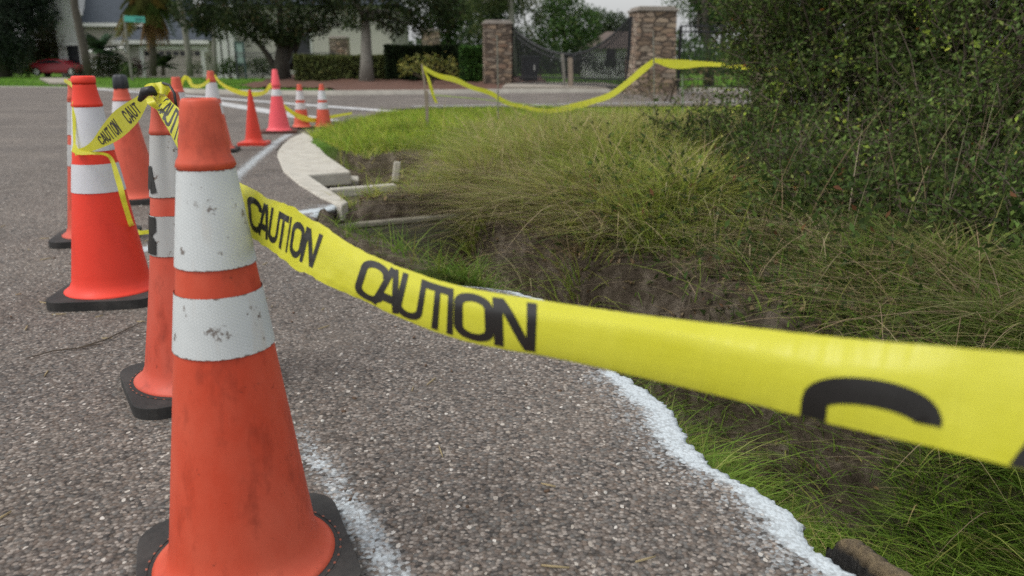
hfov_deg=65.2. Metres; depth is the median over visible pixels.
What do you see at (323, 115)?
traffic cone
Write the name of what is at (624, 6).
sky
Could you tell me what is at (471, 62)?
clipped hedge
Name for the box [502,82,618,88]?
gate apron
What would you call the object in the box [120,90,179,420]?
traffic cone
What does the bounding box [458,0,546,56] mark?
broadleaf tree
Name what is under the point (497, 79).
metal rod
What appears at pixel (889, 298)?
wall weeds
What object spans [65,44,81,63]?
window
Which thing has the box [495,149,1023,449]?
bank weeds
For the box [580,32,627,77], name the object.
house
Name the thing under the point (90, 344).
twig
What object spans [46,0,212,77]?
house
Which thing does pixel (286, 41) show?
oak tree
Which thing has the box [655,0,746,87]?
broadleaf tree
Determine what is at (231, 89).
caution tape
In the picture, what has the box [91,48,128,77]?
garden shrub
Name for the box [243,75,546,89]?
mulch bed
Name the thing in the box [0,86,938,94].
kerb
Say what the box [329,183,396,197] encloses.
concrete beam
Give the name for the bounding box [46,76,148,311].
traffic cone
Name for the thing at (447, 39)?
woodland tree
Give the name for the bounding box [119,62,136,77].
garden shrub
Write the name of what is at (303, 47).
window
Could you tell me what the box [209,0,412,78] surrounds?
house
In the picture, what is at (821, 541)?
ditch grass
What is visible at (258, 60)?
garden shrub
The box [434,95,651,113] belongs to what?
kerb
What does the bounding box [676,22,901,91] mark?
iron fence
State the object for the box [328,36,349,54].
stone pillar
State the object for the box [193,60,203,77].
garden shrub
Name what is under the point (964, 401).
caution tape
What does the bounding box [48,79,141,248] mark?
traffic cone
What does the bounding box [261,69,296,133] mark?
traffic cone
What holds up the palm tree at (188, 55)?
on the ground at (618, 295)
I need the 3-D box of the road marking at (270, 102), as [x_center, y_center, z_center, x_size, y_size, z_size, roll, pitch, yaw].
[-8.850,-5.107,21.185,0.360,0.001,19.347,-14,21,-41]
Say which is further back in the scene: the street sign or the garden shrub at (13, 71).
the garden shrub at (13, 71)
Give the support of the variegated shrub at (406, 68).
on the mulch bed
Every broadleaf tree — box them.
[0,0,62,77]
[19,19,67,76]
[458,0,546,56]
[531,0,602,78]
[583,4,627,37]
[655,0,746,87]
[748,3,920,114]
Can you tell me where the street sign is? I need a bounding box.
[122,14,144,80]
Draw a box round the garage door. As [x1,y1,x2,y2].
[143,50,202,77]
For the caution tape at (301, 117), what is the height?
0.389 m
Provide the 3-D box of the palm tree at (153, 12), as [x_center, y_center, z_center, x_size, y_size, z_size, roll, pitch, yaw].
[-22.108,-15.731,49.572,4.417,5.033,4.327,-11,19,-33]
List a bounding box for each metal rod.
[496,35,498,118]
[653,32,654,115]
[681,75,683,113]
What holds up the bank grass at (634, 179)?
on the ground at (618, 295)
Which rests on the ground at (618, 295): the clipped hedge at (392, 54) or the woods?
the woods
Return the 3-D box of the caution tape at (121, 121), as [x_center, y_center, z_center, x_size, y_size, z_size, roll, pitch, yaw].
[-1.188,-0.482,2.387,0.075,0.276,1.187,-12,20,-36]
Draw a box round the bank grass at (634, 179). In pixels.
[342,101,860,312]
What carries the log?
on the ground at (618, 295)
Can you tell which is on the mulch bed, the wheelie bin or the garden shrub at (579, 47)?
the wheelie bin
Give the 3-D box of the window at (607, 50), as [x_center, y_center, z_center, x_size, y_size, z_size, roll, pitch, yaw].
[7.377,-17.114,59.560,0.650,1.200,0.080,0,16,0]
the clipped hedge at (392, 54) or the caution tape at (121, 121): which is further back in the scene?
the clipped hedge at (392, 54)
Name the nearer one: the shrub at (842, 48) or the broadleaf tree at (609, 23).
the shrub at (842, 48)
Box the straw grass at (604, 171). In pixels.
[284,98,871,263]
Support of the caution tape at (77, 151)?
attached to the traffic cone at (109, 268)
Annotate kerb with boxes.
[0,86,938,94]
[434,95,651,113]
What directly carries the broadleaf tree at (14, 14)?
on the ground at (618, 295)
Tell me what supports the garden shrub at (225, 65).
on the ground at (618, 295)
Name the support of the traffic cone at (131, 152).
on the road
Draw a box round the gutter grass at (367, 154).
[308,137,482,260]
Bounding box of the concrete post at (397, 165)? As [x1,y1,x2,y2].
[392,161,400,181]
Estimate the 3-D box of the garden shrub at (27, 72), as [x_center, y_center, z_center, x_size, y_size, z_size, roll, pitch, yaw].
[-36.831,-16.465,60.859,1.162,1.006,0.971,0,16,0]
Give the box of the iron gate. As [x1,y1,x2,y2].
[512,16,632,87]
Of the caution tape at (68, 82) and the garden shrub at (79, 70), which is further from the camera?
the garden shrub at (79, 70)
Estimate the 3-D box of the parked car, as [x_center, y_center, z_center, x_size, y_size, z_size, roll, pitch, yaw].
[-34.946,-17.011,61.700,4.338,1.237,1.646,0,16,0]
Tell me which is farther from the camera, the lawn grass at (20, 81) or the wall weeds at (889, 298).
the lawn grass at (20, 81)
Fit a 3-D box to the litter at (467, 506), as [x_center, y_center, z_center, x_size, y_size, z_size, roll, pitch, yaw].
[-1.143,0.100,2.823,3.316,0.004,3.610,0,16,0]
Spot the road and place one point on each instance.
(84, 455)
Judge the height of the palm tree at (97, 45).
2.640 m
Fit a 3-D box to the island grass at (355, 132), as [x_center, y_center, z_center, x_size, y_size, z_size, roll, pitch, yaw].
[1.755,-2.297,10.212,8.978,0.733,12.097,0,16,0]
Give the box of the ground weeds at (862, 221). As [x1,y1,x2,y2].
[542,116,1023,336]
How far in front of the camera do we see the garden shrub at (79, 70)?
59.73 m
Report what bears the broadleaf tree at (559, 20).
on the ground at (618, 295)
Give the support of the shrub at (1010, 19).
on the ground at (618, 295)
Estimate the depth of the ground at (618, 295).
3.37 m
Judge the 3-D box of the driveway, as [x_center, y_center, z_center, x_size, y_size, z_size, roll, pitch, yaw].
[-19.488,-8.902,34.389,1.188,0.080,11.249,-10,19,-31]
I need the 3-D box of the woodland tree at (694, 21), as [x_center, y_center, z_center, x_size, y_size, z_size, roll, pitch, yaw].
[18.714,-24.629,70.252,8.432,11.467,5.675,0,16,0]
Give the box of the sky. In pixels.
[19,0,1000,60]
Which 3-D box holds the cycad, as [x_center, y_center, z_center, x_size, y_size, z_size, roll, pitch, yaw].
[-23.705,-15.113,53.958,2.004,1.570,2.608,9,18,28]
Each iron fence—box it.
[234,51,339,76]
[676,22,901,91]
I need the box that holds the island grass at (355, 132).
[301,95,944,182]
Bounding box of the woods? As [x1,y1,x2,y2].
[13,28,1014,74]
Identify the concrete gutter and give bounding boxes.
[277,132,350,221]
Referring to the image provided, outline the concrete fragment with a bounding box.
[350,176,358,185]
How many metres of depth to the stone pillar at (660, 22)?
21.45 m
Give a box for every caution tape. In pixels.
[64,79,75,142]
[72,141,148,234]
[75,82,177,155]
[150,93,1023,469]
[181,74,271,96]
[284,104,351,121]
[423,59,652,112]
[424,70,436,102]
[654,58,775,71]
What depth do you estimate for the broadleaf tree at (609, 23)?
66.07 m
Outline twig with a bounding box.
[26,321,143,358]
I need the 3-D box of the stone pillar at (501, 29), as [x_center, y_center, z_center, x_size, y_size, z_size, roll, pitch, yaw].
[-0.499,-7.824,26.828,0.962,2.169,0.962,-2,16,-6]
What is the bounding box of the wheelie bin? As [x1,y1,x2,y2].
[528,56,540,80]
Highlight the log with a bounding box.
[825,539,912,575]
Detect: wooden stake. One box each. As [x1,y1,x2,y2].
[421,64,425,96]
[425,91,428,123]
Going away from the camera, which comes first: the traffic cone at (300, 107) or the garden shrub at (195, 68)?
the traffic cone at (300, 107)
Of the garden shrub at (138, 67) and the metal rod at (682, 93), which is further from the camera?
the garden shrub at (138, 67)
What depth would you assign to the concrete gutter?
6.60 m
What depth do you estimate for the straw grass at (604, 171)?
4.57 m
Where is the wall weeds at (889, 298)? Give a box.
[432,167,1023,561]
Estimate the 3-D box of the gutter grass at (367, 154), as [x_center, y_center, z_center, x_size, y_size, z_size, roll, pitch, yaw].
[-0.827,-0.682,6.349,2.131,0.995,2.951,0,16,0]
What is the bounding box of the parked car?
[25,59,83,75]
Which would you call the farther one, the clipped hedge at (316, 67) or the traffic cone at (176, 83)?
the clipped hedge at (316, 67)
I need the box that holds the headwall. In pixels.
[334,213,469,267]
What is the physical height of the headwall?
0.930 m
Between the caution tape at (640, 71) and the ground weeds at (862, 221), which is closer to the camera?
the ground weeds at (862, 221)
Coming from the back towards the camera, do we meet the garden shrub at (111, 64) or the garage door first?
the garage door
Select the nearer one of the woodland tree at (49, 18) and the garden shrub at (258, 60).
the garden shrub at (258, 60)
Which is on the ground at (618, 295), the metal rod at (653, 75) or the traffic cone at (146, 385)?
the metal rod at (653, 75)
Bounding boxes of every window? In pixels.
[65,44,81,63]
[289,33,311,62]
[607,50,615,63]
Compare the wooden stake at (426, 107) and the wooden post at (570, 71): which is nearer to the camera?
the wooden stake at (426, 107)
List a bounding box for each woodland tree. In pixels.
[38,1,55,40]
[405,0,478,44]
[454,0,528,45]
[685,0,742,74]
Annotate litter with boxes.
[0,221,655,568]
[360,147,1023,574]
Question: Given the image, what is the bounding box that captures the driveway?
[40,78,67,84]
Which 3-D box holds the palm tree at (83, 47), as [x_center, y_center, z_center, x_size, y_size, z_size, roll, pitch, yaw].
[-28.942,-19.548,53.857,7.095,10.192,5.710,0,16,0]
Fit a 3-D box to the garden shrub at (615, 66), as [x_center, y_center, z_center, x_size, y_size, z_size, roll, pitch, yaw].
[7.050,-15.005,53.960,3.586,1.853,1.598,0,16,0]
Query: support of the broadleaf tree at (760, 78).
on the ground at (618, 295)
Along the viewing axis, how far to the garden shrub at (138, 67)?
57.75 m
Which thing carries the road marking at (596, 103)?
on the road
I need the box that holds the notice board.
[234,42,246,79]
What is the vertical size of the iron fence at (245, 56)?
1.250 m
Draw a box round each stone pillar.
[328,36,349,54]
[421,29,440,44]
[482,20,512,84]
[622,6,678,94]
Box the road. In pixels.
[0,87,944,575]
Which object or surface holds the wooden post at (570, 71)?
on the ground at (618, 295)
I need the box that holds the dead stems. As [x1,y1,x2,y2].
[648,57,1023,253]
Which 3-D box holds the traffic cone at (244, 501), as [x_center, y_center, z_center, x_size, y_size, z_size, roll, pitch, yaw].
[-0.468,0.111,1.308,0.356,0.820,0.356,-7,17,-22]
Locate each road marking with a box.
[97,89,396,110]
[221,102,341,120]
[445,101,746,105]
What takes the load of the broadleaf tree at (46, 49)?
on the ground at (618, 295)
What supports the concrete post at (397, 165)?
on the ground at (618, 295)
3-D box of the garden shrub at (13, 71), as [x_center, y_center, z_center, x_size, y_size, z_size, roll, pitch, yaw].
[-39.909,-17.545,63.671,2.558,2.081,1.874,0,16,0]
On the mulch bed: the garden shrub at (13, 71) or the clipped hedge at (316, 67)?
the clipped hedge at (316, 67)
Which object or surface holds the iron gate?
attached to the stone pillar at (501, 29)
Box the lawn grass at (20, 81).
[0,77,746,89]
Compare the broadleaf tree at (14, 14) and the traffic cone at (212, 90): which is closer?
the traffic cone at (212, 90)
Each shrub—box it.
[11,59,24,76]
[20,65,34,76]
[71,62,102,76]
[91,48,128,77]
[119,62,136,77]
[126,57,144,77]
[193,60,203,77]
[217,56,247,78]
[246,57,270,78]
[397,51,460,83]
[519,30,564,75]
[564,39,593,76]
[596,56,623,76]
[614,54,746,106]
[639,0,1022,245]
[841,0,1023,258]
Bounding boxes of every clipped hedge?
[293,53,385,80]
[383,43,459,80]
[458,44,482,81]
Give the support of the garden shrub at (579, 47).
on the ground at (618, 295)
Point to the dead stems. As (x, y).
(916, 144)
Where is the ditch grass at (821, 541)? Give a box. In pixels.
[317,181,1023,575]
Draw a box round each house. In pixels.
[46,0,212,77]
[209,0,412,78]
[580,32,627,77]
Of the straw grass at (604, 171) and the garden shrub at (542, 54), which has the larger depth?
the garden shrub at (542, 54)
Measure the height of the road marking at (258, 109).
0.001 m
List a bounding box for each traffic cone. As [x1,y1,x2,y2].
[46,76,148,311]
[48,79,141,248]
[112,74,149,205]
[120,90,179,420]
[136,97,360,575]
[171,77,185,99]
[205,71,240,152]
[237,90,270,145]
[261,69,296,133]
[290,84,313,129]
[314,84,332,128]
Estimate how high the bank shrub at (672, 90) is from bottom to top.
1.202 m
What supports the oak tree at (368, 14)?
on the mulch bed
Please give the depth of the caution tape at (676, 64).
10.37 m
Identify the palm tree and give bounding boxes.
[70,0,93,75]
[85,32,123,69]
[114,0,189,75]
[177,0,193,75]
[187,4,244,75]
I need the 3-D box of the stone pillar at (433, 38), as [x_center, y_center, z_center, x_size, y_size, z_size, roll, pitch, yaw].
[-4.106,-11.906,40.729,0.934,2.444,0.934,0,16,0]
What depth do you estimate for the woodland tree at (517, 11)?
54.84 m
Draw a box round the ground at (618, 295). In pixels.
[0,63,1023,575]
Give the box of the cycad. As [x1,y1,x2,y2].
[142,52,178,75]
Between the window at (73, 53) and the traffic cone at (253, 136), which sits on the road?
the traffic cone at (253, 136)
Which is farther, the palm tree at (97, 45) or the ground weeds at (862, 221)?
the palm tree at (97, 45)
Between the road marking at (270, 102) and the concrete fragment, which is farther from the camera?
the road marking at (270, 102)
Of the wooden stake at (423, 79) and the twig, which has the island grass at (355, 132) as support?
the wooden stake at (423, 79)
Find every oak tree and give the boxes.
[166,0,358,78]
[331,0,466,80]
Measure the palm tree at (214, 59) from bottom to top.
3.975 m
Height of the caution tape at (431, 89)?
0.451 m
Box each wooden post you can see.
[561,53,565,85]
[568,58,572,85]

